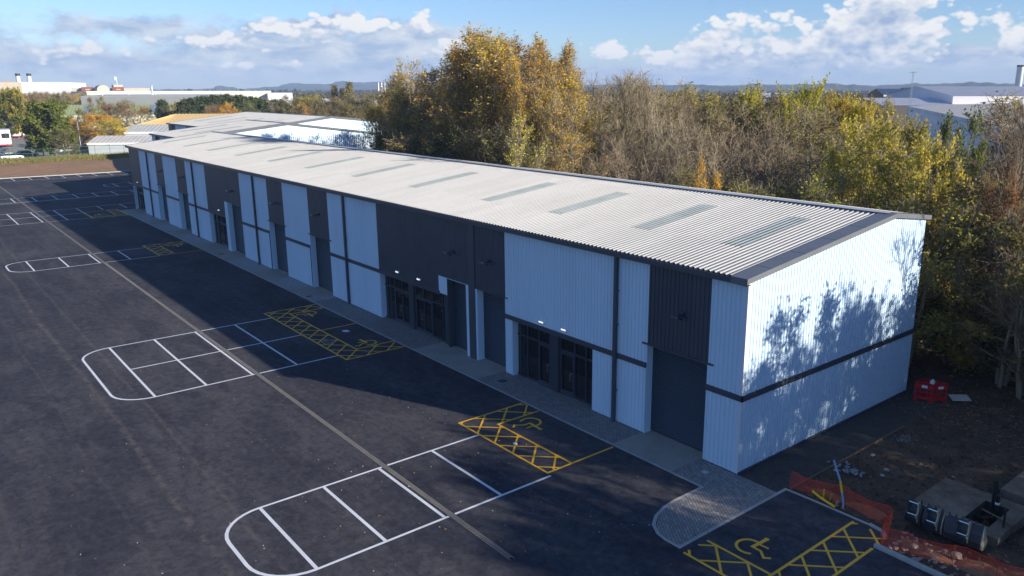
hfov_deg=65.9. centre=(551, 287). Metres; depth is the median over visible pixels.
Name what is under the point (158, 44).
sky
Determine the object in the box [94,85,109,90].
round tower
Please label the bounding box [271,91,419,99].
distant woodland
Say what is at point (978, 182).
autumn tree
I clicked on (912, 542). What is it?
barrier net
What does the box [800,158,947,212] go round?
autumn tree
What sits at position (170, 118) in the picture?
yellow roofed building
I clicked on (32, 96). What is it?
autumn tree
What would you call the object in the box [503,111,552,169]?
autumn tree
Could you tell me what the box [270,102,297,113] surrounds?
leafy tree
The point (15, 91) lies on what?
leafy tree
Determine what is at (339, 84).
hills
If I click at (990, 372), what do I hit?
shrub
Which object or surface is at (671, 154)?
bare tree
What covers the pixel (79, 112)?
leafy tree
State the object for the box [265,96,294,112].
bare tree
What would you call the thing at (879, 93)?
blue roofed building
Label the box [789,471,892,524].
barrier net
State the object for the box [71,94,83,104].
autumn tree
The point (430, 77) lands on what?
tall tree
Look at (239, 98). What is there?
pine tree
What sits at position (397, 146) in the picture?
autumn tree
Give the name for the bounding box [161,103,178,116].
leafy tree
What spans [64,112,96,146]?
autumn tree
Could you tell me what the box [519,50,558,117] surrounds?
tall tree
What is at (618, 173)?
bare tree
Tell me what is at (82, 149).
parked car
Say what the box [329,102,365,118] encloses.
leafy tree
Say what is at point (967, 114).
autumn tree
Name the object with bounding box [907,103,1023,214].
white gabled shed
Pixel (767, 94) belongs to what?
warehouse
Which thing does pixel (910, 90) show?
lattice mast
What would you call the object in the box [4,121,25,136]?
trailer
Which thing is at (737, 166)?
bare tree
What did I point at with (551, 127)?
autumn tree
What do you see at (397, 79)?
autumn tree
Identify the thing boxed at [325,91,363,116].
autumn tree
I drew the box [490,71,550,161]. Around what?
tall tree
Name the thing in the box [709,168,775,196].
autumn tree
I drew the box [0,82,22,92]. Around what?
concrete factory
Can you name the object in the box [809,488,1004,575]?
soil
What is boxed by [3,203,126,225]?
parking markings
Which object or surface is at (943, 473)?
clods
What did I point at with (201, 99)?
pine tree
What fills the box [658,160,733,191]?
autumn tree
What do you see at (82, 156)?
long grass
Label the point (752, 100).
leafy tree
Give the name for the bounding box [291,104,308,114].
leafy tree
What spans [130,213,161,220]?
gravel strip
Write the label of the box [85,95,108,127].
leafy tree
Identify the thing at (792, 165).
bare tree
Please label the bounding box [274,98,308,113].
leafy tree
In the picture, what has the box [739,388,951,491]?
path
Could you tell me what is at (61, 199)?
parking markings
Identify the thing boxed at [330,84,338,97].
poplar tree
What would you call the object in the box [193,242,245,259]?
pavement
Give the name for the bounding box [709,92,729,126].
autumn tree
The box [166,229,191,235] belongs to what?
pavement
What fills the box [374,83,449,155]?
autumn tree
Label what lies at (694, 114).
bare tree
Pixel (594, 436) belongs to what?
kerb
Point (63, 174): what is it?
kerb
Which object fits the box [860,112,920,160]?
bare tree
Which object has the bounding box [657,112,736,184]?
bare tree
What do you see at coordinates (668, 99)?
autumn tree
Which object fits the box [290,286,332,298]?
pavement
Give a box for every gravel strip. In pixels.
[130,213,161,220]
[155,224,179,230]
[176,234,209,243]
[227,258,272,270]
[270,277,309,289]
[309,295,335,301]
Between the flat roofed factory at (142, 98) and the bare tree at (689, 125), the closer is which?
the bare tree at (689, 125)
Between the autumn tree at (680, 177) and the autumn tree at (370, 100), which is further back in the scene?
the autumn tree at (370, 100)
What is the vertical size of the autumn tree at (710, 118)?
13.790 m
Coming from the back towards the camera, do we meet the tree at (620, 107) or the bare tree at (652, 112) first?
the tree at (620, 107)
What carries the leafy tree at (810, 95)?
on the ground at (923, 362)
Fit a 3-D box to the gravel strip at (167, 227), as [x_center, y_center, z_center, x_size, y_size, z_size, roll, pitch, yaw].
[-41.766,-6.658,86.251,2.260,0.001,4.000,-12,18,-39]
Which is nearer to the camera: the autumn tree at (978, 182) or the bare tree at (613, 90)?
the autumn tree at (978, 182)
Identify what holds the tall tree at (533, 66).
on the ground at (923, 362)
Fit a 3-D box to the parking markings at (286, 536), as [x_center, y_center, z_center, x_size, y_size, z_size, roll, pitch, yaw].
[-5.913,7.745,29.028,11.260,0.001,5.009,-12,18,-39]
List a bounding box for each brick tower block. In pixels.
[81,87,93,90]
[112,87,123,90]
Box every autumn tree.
[22,90,40,101]
[23,92,39,102]
[43,92,62,103]
[48,92,66,104]
[54,91,73,104]
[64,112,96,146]
[66,93,79,104]
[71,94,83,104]
[98,100,128,131]
[104,98,139,128]
[119,103,152,126]
[202,106,216,113]
[206,103,233,113]
[281,94,302,105]
[311,95,348,116]
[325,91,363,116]
[356,94,388,106]
[369,116,421,153]
[370,89,425,149]
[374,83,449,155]
[378,120,450,156]
[379,67,440,132]
[385,54,443,153]
[404,81,457,155]
[415,63,457,153]
[417,122,464,158]
[441,116,541,167]
[471,118,563,168]
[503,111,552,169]
[524,130,591,173]
[532,69,589,173]
[546,128,615,176]
[565,101,657,177]
[569,91,647,171]
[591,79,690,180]
[619,81,702,143]
[638,99,739,179]
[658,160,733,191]
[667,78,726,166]
[689,147,722,190]
[694,96,733,120]
[695,95,793,188]
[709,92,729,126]
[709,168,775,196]
[720,79,788,183]
[725,167,846,204]
[761,104,876,207]
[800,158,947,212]
[808,144,907,205]
[819,184,941,313]
[823,91,857,143]
[842,131,975,206]
[846,93,882,125]
[859,96,883,123]
[863,183,981,318]
[868,189,999,367]
[871,98,894,121]
[873,94,901,134]
[918,165,1007,299]
[924,151,1002,260]
[961,89,1023,204]
[962,149,1023,369]
[968,164,1023,289]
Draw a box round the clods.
[806,378,1023,570]
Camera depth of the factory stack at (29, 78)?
605.20 m
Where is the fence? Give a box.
[0,144,128,161]
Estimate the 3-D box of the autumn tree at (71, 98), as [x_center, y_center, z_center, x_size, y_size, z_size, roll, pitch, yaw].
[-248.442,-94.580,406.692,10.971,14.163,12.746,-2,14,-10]
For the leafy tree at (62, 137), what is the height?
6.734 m
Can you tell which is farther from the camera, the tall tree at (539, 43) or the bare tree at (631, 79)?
the bare tree at (631, 79)
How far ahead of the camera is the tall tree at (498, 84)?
78.98 m
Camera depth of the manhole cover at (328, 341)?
47.06 m
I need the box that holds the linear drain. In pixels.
[0,186,513,559]
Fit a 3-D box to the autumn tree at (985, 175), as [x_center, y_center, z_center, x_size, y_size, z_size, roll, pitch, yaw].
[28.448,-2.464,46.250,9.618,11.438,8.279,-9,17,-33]
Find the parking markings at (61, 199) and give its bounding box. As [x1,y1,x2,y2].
[3,190,133,203]
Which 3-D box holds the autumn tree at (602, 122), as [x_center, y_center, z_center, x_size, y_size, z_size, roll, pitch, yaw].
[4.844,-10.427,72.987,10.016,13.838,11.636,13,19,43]
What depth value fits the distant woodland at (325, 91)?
1743.90 m
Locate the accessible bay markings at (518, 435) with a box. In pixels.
[458,403,612,473]
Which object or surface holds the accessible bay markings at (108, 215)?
on the car park
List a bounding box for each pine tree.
[153,99,172,118]
[173,97,203,113]
[189,95,212,113]
[201,94,227,112]
[211,93,237,113]
[228,94,252,112]
[242,96,265,111]
[252,98,270,112]
[266,99,287,112]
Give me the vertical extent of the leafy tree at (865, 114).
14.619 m
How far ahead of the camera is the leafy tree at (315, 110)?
189.14 m
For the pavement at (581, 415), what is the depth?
37.43 m
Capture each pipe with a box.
[812,490,835,507]
[982,508,1011,525]
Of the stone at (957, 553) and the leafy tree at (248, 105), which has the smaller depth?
the stone at (957, 553)
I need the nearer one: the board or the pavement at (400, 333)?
the board
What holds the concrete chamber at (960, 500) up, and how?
on the ground at (923, 362)
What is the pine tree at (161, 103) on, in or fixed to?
on the ground at (923, 362)
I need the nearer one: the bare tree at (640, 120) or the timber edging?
the timber edging
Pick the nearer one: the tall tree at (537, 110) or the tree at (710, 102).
the tall tree at (537, 110)
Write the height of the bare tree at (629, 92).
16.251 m
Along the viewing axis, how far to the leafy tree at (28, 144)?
174.66 m
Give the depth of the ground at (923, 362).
32.23 m
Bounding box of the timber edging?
[789,426,904,489]
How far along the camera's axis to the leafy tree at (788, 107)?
76.36 m
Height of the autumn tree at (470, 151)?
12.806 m
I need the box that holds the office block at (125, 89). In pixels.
[71,88,149,90]
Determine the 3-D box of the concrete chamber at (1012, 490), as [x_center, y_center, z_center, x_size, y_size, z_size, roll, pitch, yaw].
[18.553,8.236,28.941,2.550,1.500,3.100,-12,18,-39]
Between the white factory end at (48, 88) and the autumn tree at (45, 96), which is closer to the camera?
the autumn tree at (45, 96)
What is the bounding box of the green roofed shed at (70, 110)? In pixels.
[62,104,174,129]
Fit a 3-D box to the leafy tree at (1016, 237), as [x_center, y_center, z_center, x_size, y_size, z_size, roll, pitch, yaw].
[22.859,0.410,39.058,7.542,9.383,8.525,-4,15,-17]
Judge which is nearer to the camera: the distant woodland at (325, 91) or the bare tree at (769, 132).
the bare tree at (769, 132)
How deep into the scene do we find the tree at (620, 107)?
75.47 m
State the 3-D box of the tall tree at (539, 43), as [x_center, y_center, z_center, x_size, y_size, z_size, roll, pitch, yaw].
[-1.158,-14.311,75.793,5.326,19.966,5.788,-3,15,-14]
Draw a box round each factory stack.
[15,73,20,81]
[26,73,31,81]
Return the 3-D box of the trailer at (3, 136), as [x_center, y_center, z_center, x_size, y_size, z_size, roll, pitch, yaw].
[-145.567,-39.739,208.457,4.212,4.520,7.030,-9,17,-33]
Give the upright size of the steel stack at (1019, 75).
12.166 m
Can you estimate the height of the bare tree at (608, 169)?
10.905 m
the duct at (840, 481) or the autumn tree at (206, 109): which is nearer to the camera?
the duct at (840, 481)
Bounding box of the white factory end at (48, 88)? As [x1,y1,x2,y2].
[42,83,85,99]
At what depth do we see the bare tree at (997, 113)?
56.81 m
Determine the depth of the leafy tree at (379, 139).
80.79 m
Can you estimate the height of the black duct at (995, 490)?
2.112 m
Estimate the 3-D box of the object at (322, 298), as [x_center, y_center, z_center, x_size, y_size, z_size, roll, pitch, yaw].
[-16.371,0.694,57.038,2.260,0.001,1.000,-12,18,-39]
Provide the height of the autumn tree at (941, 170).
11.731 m
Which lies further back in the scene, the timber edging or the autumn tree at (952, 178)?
the autumn tree at (952, 178)
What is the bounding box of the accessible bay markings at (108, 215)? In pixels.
[84,209,127,217]
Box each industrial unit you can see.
[149,119,378,148]
[166,111,377,131]
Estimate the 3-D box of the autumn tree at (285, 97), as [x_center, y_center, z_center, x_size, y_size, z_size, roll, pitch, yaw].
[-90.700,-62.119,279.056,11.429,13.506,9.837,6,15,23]
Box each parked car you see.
[0,153,23,158]
[14,150,38,156]
[78,146,88,152]
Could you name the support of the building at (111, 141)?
on the ground at (923, 362)
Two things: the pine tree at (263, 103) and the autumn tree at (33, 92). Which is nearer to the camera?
the pine tree at (263, 103)
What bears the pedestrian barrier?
on the path
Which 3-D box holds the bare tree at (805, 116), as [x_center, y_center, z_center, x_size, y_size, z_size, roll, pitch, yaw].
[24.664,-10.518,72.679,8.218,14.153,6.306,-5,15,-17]
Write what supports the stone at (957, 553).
on the ground at (923, 362)
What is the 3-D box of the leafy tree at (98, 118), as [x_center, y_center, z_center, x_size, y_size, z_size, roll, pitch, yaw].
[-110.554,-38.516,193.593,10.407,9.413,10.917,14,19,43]
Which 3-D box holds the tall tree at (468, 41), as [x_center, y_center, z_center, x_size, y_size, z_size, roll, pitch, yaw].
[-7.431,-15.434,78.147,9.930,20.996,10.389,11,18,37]
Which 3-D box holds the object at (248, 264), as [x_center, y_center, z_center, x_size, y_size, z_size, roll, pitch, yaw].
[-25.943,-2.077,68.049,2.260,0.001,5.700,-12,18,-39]
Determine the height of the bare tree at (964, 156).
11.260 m
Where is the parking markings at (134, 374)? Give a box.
[82,318,337,399]
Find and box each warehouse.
[71,91,270,99]
[267,93,292,101]
[735,93,785,101]
[859,98,954,149]
[886,86,1023,103]
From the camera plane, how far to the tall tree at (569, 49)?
72.92 m
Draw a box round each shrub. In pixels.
[910,320,923,363]
[913,291,988,376]
[914,282,952,350]
[914,292,1008,365]
[954,302,1023,382]
[967,325,1023,381]
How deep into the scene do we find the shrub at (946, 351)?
42.21 m
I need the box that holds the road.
[0,136,88,157]
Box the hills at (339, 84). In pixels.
[156,81,445,90]
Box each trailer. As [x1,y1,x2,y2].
[0,128,11,145]
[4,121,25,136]
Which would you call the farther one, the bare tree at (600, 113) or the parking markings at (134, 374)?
the bare tree at (600, 113)
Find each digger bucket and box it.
[904,496,924,525]
[921,503,945,534]
[943,512,987,550]
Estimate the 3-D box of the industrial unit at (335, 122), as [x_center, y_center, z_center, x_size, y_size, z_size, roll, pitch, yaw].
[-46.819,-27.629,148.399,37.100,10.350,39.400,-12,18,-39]
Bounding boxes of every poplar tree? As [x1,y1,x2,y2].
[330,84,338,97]
[339,88,345,99]
[343,82,353,104]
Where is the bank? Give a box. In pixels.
[0,158,130,177]
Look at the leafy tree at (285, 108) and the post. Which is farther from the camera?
the leafy tree at (285, 108)
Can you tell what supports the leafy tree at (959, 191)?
on the ground at (923, 362)
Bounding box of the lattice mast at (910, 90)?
[906,71,913,121]
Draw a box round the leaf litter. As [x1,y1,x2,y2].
[888,352,1023,447]
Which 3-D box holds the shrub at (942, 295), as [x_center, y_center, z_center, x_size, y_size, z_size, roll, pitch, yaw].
[20.288,1.239,45.059,4.748,5.083,4.891,-8,16,-28]
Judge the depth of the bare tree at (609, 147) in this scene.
63.78 m
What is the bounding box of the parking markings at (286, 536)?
[225,435,550,575]
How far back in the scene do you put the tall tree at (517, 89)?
64.04 m
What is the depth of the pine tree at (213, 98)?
254.11 m
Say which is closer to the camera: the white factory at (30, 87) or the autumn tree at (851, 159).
the autumn tree at (851, 159)
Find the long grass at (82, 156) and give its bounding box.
[0,152,128,162]
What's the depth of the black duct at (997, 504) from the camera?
27.78 m
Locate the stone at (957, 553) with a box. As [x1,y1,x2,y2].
[951,551,961,559]
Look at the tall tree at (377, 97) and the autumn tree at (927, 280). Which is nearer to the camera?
the autumn tree at (927, 280)
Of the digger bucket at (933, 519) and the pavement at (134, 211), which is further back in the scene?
the pavement at (134, 211)
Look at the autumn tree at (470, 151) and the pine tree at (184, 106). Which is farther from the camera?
the pine tree at (184, 106)
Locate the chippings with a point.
(904, 437)
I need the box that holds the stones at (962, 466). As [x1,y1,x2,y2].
[834,386,1018,569]
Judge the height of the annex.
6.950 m
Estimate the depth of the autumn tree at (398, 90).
84.46 m
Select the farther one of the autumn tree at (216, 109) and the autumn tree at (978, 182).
the autumn tree at (216, 109)
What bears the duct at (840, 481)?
on the ground at (923, 362)
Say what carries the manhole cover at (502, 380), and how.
on the pavement at (581, 415)
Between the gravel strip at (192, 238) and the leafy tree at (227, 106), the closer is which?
the gravel strip at (192, 238)
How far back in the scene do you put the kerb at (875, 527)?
27.01 m
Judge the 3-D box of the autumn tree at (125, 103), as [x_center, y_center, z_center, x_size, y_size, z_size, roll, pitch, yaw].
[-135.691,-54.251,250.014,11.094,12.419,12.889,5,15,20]
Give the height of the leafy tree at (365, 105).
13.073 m
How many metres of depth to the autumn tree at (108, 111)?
244.68 m
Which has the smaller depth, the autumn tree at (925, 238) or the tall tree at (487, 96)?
the autumn tree at (925, 238)
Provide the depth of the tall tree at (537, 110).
68.14 m
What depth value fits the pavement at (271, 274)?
64.16 m
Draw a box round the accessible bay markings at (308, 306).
[263,304,404,359]
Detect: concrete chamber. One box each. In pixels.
[913,478,1023,546]
[1000,471,1023,505]
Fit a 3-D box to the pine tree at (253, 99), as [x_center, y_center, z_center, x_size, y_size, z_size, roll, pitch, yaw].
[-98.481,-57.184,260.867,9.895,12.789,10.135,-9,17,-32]
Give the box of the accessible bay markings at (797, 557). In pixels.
[683,521,885,575]
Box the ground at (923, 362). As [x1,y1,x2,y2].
[81,106,1023,575]
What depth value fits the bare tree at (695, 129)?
64.48 m
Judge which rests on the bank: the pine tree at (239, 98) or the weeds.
the weeds
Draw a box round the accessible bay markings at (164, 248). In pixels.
[143,241,199,254]
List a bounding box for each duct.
[833,460,843,508]
[988,479,998,526]
[992,495,1000,523]
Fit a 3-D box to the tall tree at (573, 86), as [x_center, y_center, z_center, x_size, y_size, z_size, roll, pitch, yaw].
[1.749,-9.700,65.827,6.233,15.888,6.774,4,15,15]
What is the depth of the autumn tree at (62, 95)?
373.84 m
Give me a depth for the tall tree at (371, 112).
90.54 m
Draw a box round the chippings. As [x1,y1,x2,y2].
[887,433,916,443]
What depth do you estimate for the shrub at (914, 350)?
42.46 m
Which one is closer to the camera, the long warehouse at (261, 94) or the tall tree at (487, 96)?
the tall tree at (487, 96)
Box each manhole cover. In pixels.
[320,339,335,343]
[495,378,509,383]
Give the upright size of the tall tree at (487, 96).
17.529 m
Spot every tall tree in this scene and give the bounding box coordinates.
[346,104,386,148]
[366,85,395,149]
[373,70,421,147]
[375,92,418,152]
[408,64,449,135]
[413,40,489,159]
[420,42,478,125]
[422,21,511,152]
[432,72,499,145]
[448,27,541,162]
[453,62,512,162]
[464,40,522,132]
[481,30,539,156]
[487,42,566,167]
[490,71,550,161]
[499,54,531,166]
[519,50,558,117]
[522,32,559,160]
[523,83,591,170]
[538,59,593,136]
[539,74,601,174]
[548,36,582,152]
[551,53,589,142]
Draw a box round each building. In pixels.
[87,135,151,154]
[122,113,228,134]
[867,89,904,97]
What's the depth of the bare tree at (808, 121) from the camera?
81.52 m
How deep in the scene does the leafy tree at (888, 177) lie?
46.91 m
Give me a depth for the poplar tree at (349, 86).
305.42 m
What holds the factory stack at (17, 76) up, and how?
on the concrete factory at (11, 85)
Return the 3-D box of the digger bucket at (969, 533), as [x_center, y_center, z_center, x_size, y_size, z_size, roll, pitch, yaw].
[13.635,7.975,25.964,1.194,1.000,0.930,14,20,43]
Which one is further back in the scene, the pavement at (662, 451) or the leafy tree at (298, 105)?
the leafy tree at (298, 105)
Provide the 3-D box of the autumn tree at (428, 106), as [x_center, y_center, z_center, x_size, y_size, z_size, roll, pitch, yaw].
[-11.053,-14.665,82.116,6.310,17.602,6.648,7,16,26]
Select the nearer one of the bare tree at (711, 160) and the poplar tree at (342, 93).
the bare tree at (711, 160)
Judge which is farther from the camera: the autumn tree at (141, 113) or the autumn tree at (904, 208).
the autumn tree at (141, 113)
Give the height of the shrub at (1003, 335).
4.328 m
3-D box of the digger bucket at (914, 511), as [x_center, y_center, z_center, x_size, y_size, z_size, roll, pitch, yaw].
[12.573,7.667,27.186,0.930,1.000,0.544,-13,19,-42]
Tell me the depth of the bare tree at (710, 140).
62.21 m
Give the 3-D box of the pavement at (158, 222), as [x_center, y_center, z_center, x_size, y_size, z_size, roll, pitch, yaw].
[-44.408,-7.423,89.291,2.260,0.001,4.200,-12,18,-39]
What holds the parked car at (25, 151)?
on the road
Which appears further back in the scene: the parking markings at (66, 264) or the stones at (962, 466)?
the parking markings at (66, 264)
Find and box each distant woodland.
[150,89,872,94]
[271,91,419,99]
[410,90,870,136]
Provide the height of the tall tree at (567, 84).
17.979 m
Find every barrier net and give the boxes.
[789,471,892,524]
[880,508,1023,575]
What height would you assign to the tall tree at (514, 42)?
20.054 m
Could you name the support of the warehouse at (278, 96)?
on the ground at (923, 362)
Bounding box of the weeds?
[1,155,128,165]
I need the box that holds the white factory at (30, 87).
[21,82,78,98]
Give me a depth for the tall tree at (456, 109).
75.93 m
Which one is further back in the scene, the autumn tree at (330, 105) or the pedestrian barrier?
the autumn tree at (330, 105)
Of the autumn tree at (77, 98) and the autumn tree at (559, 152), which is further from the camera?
the autumn tree at (77, 98)
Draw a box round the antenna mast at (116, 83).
[112,77,122,86]
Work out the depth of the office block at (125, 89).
568.10 m
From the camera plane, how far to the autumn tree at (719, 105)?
150.56 m
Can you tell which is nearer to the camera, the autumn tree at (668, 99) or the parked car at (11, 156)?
the autumn tree at (668, 99)
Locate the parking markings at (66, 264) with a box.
[5,248,153,271]
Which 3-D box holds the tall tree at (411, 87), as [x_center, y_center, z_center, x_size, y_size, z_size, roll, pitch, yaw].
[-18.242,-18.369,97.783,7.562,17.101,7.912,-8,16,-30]
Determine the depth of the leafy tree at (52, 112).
168.32 m
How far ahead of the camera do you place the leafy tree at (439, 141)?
70.96 m
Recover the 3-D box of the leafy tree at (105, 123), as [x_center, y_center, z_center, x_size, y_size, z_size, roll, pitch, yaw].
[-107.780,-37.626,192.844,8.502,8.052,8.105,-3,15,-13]
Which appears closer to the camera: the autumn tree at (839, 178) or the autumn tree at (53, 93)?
the autumn tree at (839, 178)
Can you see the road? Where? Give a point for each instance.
(18, 143)
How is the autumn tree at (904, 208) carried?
on the ground at (923, 362)
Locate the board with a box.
[948,394,970,400]
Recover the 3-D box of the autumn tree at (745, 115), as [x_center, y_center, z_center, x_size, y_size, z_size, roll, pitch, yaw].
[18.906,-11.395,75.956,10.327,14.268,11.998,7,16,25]
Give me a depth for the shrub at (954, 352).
41.36 m
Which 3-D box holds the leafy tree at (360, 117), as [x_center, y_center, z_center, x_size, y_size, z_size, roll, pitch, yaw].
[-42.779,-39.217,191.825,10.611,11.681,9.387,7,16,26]
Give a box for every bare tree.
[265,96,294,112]
[567,68,619,176]
[569,145,657,182]
[578,132,630,177]
[585,66,654,177]
[586,102,656,179]
[598,68,647,131]
[604,71,642,176]
[604,128,669,182]
[604,151,681,184]
[622,86,705,160]
[630,75,660,181]
[638,75,700,184]
[641,114,706,180]
[642,133,706,185]
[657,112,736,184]
[664,122,733,186]
[669,92,747,184]
[696,137,781,191]
[717,128,810,195]
[721,111,815,193]
[737,151,825,202]
[767,140,836,201]
[771,93,847,190]
[783,96,846,198]
[857,115,923,155]
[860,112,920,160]
[932,137,995,206]
[964,122,1023,273]
[966,88,1023,212]
[974,215,1023,399]
[980,92,1023,311]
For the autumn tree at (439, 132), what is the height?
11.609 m
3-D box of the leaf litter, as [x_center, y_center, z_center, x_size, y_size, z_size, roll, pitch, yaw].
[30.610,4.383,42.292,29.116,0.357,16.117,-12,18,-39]
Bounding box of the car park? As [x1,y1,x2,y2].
[0,171,933,575]
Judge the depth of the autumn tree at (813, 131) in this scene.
60.75 m
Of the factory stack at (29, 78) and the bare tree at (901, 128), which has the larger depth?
the factory stack at (29, 78)
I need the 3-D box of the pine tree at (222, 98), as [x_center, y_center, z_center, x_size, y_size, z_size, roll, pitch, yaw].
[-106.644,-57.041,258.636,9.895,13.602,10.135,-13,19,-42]
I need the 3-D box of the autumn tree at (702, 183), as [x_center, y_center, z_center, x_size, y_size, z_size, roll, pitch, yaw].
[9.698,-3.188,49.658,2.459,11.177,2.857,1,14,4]
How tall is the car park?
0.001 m
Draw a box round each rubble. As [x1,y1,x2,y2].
[805,485,894,523]
[889,531,1009,575]
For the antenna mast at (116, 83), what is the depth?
566.25 m
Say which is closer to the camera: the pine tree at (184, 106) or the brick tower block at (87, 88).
the pine tree at (184, 106)
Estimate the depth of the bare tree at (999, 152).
53.04 m
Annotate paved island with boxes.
[657,458,776,544]
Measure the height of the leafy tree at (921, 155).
12.533 m
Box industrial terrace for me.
[125,131,931,474]
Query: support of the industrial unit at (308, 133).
on the car park
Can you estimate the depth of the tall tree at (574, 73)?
97.57 m
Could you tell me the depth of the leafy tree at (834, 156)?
52.29 m
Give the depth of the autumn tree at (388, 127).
79.48 m
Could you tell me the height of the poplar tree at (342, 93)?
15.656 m
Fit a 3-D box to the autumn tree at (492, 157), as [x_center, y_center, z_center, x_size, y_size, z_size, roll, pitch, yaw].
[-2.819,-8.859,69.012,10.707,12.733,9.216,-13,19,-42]
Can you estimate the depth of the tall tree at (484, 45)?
72.26 m
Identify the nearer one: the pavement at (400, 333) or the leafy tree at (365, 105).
the pavement at (400, 333)
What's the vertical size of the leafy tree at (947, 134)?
13.775 m
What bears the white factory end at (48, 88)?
on the ground at (923, 362)
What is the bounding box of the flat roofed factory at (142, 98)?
[80,94,246,104]
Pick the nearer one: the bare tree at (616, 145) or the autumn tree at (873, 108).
the bare tree at (616, 145)
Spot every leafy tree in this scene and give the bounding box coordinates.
[0,85,29,137]
[0,90,22,137]
[14,97,77,155]
[20,111,56,155]
[46,128,82,154]
[68,119,84,145]
[72,107,109,140]
[75,113,126,143]
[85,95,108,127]
[92,118,127,135]
[145,108,160,120]
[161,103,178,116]
[218,101,240,113]
[236,100,259,112]
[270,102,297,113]
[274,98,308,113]
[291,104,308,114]
[296,94,319,114]
[298,96,329,115]
[312,96,339,115]
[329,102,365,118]
[348,96,373,117]
[358,102,385,118]
[370,126,420,154]
[420,124,508,164]
[728,80,763,176]
[764,80,810,191]
[783,71,838,187]
[807,114,907,207]
[813,84,862,195]
[842,109,951,282]
[843,93,882,185]
[899,130,980,341]
[909,174,1023,352]
[926,103,994,295]
[933,202,1023,387]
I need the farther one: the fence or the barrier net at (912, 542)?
the fence
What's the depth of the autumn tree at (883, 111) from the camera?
150.25 m
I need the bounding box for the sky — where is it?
[0,0,1023,89]
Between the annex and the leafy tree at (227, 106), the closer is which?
the annex
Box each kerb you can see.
[0,171,126,178]
[120,210,868,548]
[868,523,887,537]
[873,543,947,575]
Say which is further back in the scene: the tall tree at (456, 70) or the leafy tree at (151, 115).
the leafy tree at (151, 115)
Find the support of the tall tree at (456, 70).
on the ground at (923, 362)
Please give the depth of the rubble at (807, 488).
28.77 m
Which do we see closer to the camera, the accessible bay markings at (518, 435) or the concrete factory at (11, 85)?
the accessible bay markings at (518, 435)
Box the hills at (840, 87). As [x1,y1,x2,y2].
[583,82,1023,92]
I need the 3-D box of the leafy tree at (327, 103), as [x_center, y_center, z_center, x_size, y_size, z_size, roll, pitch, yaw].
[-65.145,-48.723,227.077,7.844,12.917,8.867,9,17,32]
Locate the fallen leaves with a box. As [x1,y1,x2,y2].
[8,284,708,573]
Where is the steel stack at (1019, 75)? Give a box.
[1014,65,1023,85]
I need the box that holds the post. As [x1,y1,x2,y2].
[998,509,1006,545]
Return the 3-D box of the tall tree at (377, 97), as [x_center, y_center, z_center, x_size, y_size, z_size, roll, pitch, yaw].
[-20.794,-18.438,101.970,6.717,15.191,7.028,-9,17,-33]
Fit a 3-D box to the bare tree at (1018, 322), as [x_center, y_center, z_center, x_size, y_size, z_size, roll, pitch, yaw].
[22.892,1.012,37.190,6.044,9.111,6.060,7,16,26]
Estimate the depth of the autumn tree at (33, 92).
389.58 m
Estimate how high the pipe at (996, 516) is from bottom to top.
0.090 m
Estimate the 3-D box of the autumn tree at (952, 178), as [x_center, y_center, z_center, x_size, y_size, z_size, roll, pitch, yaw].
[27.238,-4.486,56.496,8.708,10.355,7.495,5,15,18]
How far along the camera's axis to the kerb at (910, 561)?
25.05 m
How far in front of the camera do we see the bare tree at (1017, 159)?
39.94 m
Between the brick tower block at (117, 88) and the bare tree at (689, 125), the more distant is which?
the brick tower block at (117, 88)
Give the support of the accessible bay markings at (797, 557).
on the car park
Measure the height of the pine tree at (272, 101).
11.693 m
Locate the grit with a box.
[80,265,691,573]
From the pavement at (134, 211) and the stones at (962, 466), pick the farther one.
the pavement at (134, 211)
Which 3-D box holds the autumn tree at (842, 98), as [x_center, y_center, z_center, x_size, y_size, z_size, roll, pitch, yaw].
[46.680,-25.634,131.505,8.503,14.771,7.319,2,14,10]
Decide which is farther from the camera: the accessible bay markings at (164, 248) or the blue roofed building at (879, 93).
the blue roofed building at (879, 93)
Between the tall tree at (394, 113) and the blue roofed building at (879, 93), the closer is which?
the tall tree at (394, 113)
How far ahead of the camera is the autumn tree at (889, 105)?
118.09 m
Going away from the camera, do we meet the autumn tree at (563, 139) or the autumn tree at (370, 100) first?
the autumn tree at (563, 139)
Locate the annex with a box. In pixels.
[124,124,168,135]
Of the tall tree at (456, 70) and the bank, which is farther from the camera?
the bank
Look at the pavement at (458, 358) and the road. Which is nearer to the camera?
the pavement at (458, 358)
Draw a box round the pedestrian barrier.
[913,378,947,403]
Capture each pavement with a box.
[121,209,145,213]
[145,220,169,225]
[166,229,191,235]
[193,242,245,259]
[250,268,288,280]
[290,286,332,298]
[314,298,442,348]
[414,342,505,378]
[478,371,640,442]
[613,431,702,470]
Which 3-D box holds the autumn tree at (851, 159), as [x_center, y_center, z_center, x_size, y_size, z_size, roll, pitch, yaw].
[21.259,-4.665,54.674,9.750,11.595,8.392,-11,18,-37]
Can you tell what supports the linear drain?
on the car park
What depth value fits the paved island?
28.80 m
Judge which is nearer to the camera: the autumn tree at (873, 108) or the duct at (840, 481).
the duct at (840, 481)
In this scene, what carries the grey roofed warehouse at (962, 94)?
on the ground at (923, 362)
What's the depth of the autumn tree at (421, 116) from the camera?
80.14 m

